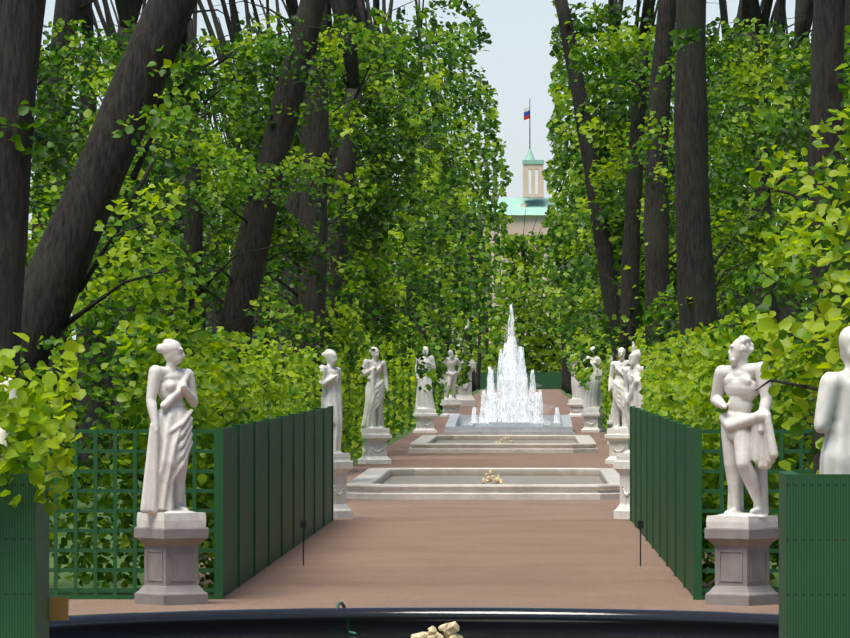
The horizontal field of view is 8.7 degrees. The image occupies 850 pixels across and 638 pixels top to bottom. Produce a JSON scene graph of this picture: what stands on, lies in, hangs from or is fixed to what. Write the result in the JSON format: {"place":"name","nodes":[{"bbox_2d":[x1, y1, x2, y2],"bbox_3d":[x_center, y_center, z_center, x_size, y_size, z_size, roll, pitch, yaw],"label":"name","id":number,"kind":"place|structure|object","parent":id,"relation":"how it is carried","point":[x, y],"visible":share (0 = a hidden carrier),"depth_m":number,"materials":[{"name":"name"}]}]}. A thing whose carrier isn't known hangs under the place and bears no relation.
{"place":"outdoors","nodes":[
{"label":"outdoors","id":0,"kind":"place"},
{"bbox_2d":[38,390,806,594],"bbox_3d":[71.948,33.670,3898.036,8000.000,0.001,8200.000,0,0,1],"label":"ground","id":1,"kind":"structure","parent":0,"point":[63,582],"depth_m":96.73,"materials":[{"name":"green plant"}]},
{"bbox_2d":[0,0,849,513],"bbox_3d":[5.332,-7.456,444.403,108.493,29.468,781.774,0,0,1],"label":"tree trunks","id":2,"kind":"object","parent":1,"relation":"on","point":[42,292],"visible":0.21,"depth_m":138.51,"materials":[{"name":"plant"}]},
{"bbox_2d":[0,0,849,587],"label":"tree leaves","id":3,"kind":"object","parent":2,"relation":"attached to","point":[684,390],"visible":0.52,"depth_m":116.76,"materials":[{"name":"green plant"}]},
{"bbox_2d":[99,0,805,414],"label":"tree leaves","id":4,"kind":"object","parent":1,"relation":"on","point":[567,226],"visible":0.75,"depth_m":337.40,"materials":[{"name":"green plant"}]},
{"bbox_2d":[607,351,615,443],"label":"statue","id":5,"kind":"object","parent":1,"relation":"on","point":[610,421],"visible":0.04,"depth_m":230.53,"materials":[{"name":"white stone"}]},
{"bbox_2d":[69,389,778,614],"bbox_3d":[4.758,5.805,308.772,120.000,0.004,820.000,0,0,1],"label":"gravel path","id":6,"kind":"structure","parent":0,"point":[487,553],"depth_m":96.61,"materials":[{"name":"brown gravel"}]},
{"bbox_2d":[0,377,17,473],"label":"statue","id":7,"kind":"object","parent":6,"relation":"on","point":[3,433],"visible":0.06,"depth_m":49.60,"materials":[{"name":"grey stone"}]},
{"bbox_2d":[0,471,48,637],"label":"fence","id":8,"kind":"object","parent":6,"relation":"on","point":[24,568],"visible":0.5,"depth_m":47.90,"materials":[{"name":"green painted wood"}]},
{"bbox_2d":[49,597,68,619],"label":"plaques","id":9,"kind":"object","parent":8,"relation":"attached to","point":[58,608],"visible":0.64,"depth_m":49.29,"materials":[{"name":"gold metal"}]},
{"bbox_2d":[134,339,208,604],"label":"statue","id":10,"kind":"object","parent":6,"relation":"on","point":[171,532],"visible":1,"depth_m":78.18,"materials":[{"name":"grey stone"}]},
{"bbox_2d":[29,406,332,598],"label":"trellis","id":11,"kind":"object","parent":6,"relation":"on","point":[217,511],"visible":0.56,"depth_m":79.92,"materials":[{"name":"green paint"}]},
{"bbox_2d":[223,407,331,596],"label":"fence","id":12,"kind":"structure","parent":6,"relation":"on","point":[230,508],"depth_m":93.91,"materials":[{"name":"green painted wood"}]},
{"bbox_2d":[318,349,352,518],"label":"statue","id":13,"kind":"object","parent":6,"relation":"on","point":[330,381],"visible":0.69,"depth_m":121.03,"materials":[{"name":"white stone"}]},
{"bbox_2d":[358,346,391,463],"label":"statue","id":14,"kind":"object","parent":6,"relation":"on","point":[376,435],"visible":0.98,"depth_m":186.63,"materials":[{"name":"white stone"}]},
{"bbox_2d":[49,607,778,637],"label":"fountain basin","id":15,"kind":"object","parent":6,"relation":"on","point":[408,622],"visible":0.81,"depth_m":68.85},
{"bbox_2d":[336,601,356,635],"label":"pipe","id":16,"kind":"object","parent":15,"relation":"on","point":[341,603],"visible":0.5,"depth_m":69.36,"materials":[{"name":"teal metal"}]},
{"bbox_2d":[411,621,462,637],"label":"rocks","id":17,"kind":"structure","parent":15,"relation":"in","point":[450,629],"depth_m":63.76,"materials":[{"name":"beige stone"}]},
{"bbox_2d":[413,346,437,432],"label":"statue","id":18,"kind":"object","parent":6,"relation":"on","point":[425,414],"visible":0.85,"depth_m":267.58,"materials":[{"name":"white stone"}]},
{"bbox_2d":[438,350,461,416],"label":"statue","id":19,"kind":"object","parent":6,"relation":"on","point":[451,405],"visible":0.92,"depth_m":347.63,"materials":[{"name":"white stone"}]},
{"bbox_2d":[447,320,475,405],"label":"statue","id":20,"kind":"object","parent":6,"relation":"on","point":[464,396],"visible":0.27,"depth_m":430.35,"materials":[{"name":"white stone"}]},
{"bbox_2d":[300,521,643,565],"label":"stakes","id":21,"kind":"object","parent":6,"relation":"on","point":[303,524],"visible":0.83,"depth_m":93.14,"materials":[{"name":"black metal"}]},
{"bbox_2d":[347,468,619,499],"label":"fountain basin","id":22,"kind":"object","parent":6,"relation":"on","point":[467,484],"visible":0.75,"depth_m":138.38,"materials":[{"name":"grey stone"}]},
{"bbox_2d":[482,470,503,483],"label":"basin rocks","id":23,"kind":"object","parent":22,"relation":"on","point":[497,479],"visible":1,"depth_m":148.62,"materials":[{"name":"beige stone"}]},
{"bbox_2d":[408,435,598,452],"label":"fountain basin","id":24,"kind":"object","parent":6,"relation":"on","point":[520,444],"visible":0.96,"depth_m":209.15,"materials":[{"name":"grey stone"}]},
{"bbox_2d":[494,437,513,442],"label":"basin rocks","id":25,"kind":"object","parent":24,"relation":"on","point":[505,438],"visible":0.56,"depth_m":220.80,"materials":[{"name":"beige stone"}]},
{"bbox_2d":[442,415,574,433],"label":"stone basin","id":26,"kind":"object","parent":6,"relation":"on","point":[453,422],"visible":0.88,"depth_m":263.83,"materials":[{"name":"grey stone"}]},
{"bbox_2d":[456,424,561,426],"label":"basin water","id":27,"kind":"structure","parent":26,"relation":"in","point":[531,425],"depth_m":275.26,"materials":[{"name":"grey liquid"}]},
{"bbox_2d":[471,304,559,422],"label":"fountain jets","id":28,"kind":"object","parent":26,"relation":"on","point":[504,396],"visible":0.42,"depth_m":272.48},
{"bbox_2d":[475,372,561,388],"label":"fence","id":29,"kind":"object","parent":6,"relation":"on","point":[548,380],"depth_m":701.66,"materials":[{"name":"green wood"}]},
{"bbox_2d":[567,350,585,416],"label":"statue","id":30,"kind":"object","parent":6,"relation":"on","point":[576,402],"visible":0.44,"depth_m":347.32,"materials":[{"name":"white stone"}]},
{"bbox_2d":[581,346,604,431],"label":"statue","id":31,"kind":"object","parent":6,"relation":"on","point":[592,414],"visible":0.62,"depth_m":270.43,"materials":[{"name":"white stone"}]},
{"bbox_2d":[605,341,635,463],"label":"statue","id":32,"kind":"object","parent":6,"relation":"on","point":[617,436],"visible":0.56,"depth_m":186.50,"materials":[{"name":"white stone"}]},
{"bbox_2d":[613,349,646,518],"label":"statue","id":33,"kind":"object","parent":6,"relation":"on","point":[632,388],"visible":0.42,"depth_m":120.95,"materials":[{"name":"white stone"}]},
{"bbox_2d":[631,407,693,595],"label":"fence","id":34,"kind":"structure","parent":6,"relation":"on","point":[689,508],"depth_m":94.51,"materials":[{"name":"green wood"}]},
{"bbox_2d":[630,406,813,599],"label":"trellis","id":35,"kind":"object","parent":6,"relation":"on","point":[698,511],"visible":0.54,"depth_m":79.78,"materials":[{"name":"green paint"}]},
{"bbox_2d":[705,335,778,605],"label":"statue","id":36,"kind":"object","parent":6,"relation":"on","point":[739,538],"visible":0.98,"depth_m":78.06,"materials":[{"name":"grey stone"}]},
{"bbox_2d":[779,471,849,637],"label":"fence","id":37,"kind":"object","parent":6,"relation":"on","point":[814,555],"visible":1,"depth_m":47.77,"materials":[{"name":"green wood"}]},
{"bbox_2d":[814,326,849,473],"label":"statue","id":38,"kind":"object","parent":6,"relation":"on","point":[832,417],"visible":0.35,"depth_m":49.46,"materials":[{"name":"grey stone"}]},
{"bbox_2d":[28,0,846,339],"label":"sky","id":39,"kind":"structure","parent":0,"point":[518,63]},
{"bbox_2d":[388,164,561,371],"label":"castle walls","id":40,"kind":"structure","parent":0,"point":[517,226],"depth_m":1498.89,"materials":[{"name":"beige paint"}]},
{"bbox_2d":[427,149,568,214],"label":"roof","id":41,"kind":"structure","parent":40,"relation":"on","point":[536,206],"depth_m":1505.64,"materials":[{"name":"teal metal"}]},
{"bbox_2d":[397,239,555,352],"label":"windows","id":42,"kind":"structure","parent":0,"point":[499,285],"depth_m":1498.75,"materials":[{"name":"grey glass"}]},
{"bbox_2d":[468,320,552,422],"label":"water spray","id":43,"kind":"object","parent":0,"point":[513,391],"depth_m":272.38,"materials":[{"name":"white liquid"}]},
{"bbox_2d":[529,106,529,148],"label":"castle flagstaff","id":44,"kind":"object","parent":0,"point":[529,127],"visible":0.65,"depth_m":1506.96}
]}

